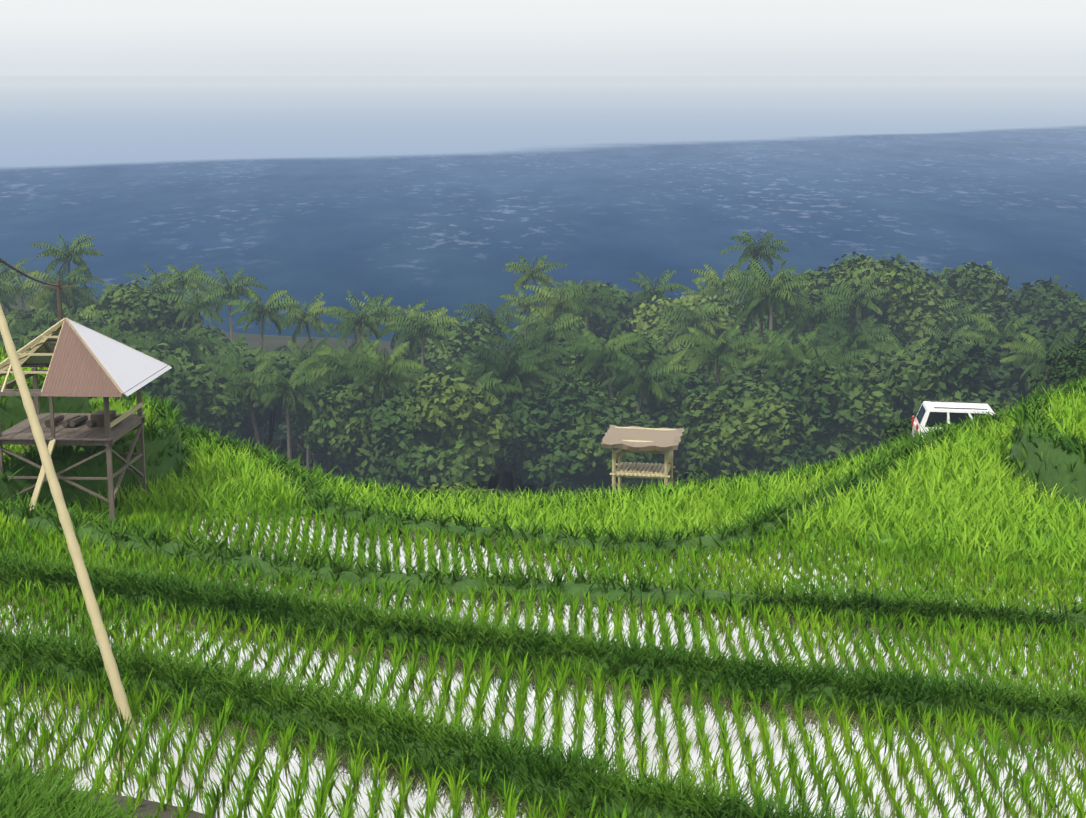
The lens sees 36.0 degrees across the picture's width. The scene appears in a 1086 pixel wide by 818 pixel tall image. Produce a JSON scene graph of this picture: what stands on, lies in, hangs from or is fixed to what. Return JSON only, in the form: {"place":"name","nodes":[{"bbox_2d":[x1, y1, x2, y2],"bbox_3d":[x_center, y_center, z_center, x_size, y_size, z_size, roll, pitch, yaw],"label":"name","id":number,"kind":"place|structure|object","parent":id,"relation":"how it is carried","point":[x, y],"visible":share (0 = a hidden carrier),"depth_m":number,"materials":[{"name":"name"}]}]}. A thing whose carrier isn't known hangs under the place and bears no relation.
{"place":"outdoors","nodes":[
{"label":"outdoors","id":0,"kind":"place"},
{"bbox_2d":[0,228,1078,498],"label":"palm","id":1,"kind":"object","parent":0,"point":[372,373],"depth_m":176.41,"materials":[{"name":"green plant"}]},
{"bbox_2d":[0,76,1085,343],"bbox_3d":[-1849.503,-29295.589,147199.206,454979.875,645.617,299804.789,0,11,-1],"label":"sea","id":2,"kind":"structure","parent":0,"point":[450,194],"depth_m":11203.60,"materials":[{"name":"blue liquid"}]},
{"bbox_2d":[0,513,1085,817],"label":"paddy water","id":3,"kind":"structure","parent":0,"point":[812,721],"depth_m":22.03,"materials":[{"name":"white liquid"}]},
{"bbox_2d":[0,502,1085,817],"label":"young rice","id":4,"kind":"object","parent":3,"relation":"on","point":[10,530],"visible":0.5,"depth_m":25.21,"materials":[{"name":"green plant"}]},
{"bbox_2d":[0,296,1085,817],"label":"terrain","id":5,"kind":"structure","parent":0,"point":[1050,474],"depth_m":36.12,"materials":[{"name":"green plant"}]},
{"bbox_2d":[42,280,74,321],"bbox_3d":[-13.693,-2.153,47.511,0.900,3.036,0.180,0,11,-1],"label":"utility pole","id":6,"kind":"object","parent":5,"relation":"on","point":[59,303],"visible":0.55,"depth_m":47.24,"materials":[{"name":"brown wood"}]},
{"bbox_2d":[0,258,58,285],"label":"cable","id":7,"kind":"object","parent":6,"relation":"attached to","point":[4,262],"visible":0.98,"depth_m":30.49,"materials":[{"name":"black plastic"}]},
{"bbox_2d":[0,304,135,730],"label":"bamboo pole","id":8,"kind":"object","parent":5,"relation":"on","point":[110,666],"visible":0.9,"depth_m":19.32,"materials":[{"name":"beige wood"}]},
{"bbox_2d":[0,318,167,520],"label":"stilt hut","id":9,"kind":"object","parent":5,"relation":"on","point":[107,427],"visible":0.58,"depth_m":40.99,"materials":[{"name":"brown wood"}]},
{"bbox_2d":[26,317,171,396],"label":"hut roof sheets","id":10,"kind":"object","parent":9,"relation":"attached to","point":[75,369],"visible":0.92,"depth_m":40.59,"materials":[{"name":"metal"}]},
{"bbox_2d":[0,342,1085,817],"bbox_3d":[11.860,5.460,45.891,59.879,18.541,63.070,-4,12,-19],"label":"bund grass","id":11,"kind":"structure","parent":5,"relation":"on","point":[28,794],"depth_m":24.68,"materials":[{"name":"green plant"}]},
{"bbox_2d":[0,275,1085,495],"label":"tree foliage","id":12,"kind":"object","parent":5,"relation":"on","point":[544,426],"visible":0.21,"depth_m":150.40,"materials":[{"name":"green plant"}]},
{"bbox_2d":[0,346,1085,578],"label":"grassy hillside","id":13,"kind":"structure","parent":5,"relation":"on","point":[984,466],"depth_m":43.13,"materials":[{"name":"green plant"}]},
{"bbox_2d":[2,251,1085,499],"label":"tree foliage","id":14,"kind":"object","parent":5,"relation":"on","point":[746,399],"visible":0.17,"depth_m":152.53,"materials":[{"name":"green plant"}]},
{"bbox_2d":[601,425,684,493],"bbox_3d":[2.983,1.742,49.924,2.324,2.158,1.940,2,12,11],"label":"field shelter","id":15,"kind":"object","parent":5,"relation":"on","point":[638,439],"visible":0.98,"depth_m":49.49,"materials":[{"name":"brown wood"}]},
{"bbox_2d":[241,336,1056,499],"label":"tree trunks","id":16,"kind":"object","parent":5,"relation":"on","point":[484,484],"depth_m":164.07,"materials":[{"name":"brown plant"}]},
{"bbox_2d":[911,400,997,437],"bbox_3d":[15.035,0.710,57.786,4.370,1.740,1.980,1,11,7],"label":"van","id":17,"kind":"object","parent":5,"relation":"on","point":[932,413],"visible":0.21,"depth_m":57.18,"materials":[{"name":"white paint"}]},
{"bbox_2d":[0,0,1085,75],"label":"sky","id":18,"kind":"structure","parent":0,"point":[38,37],"materials":[{"name":"white"}]}
]}

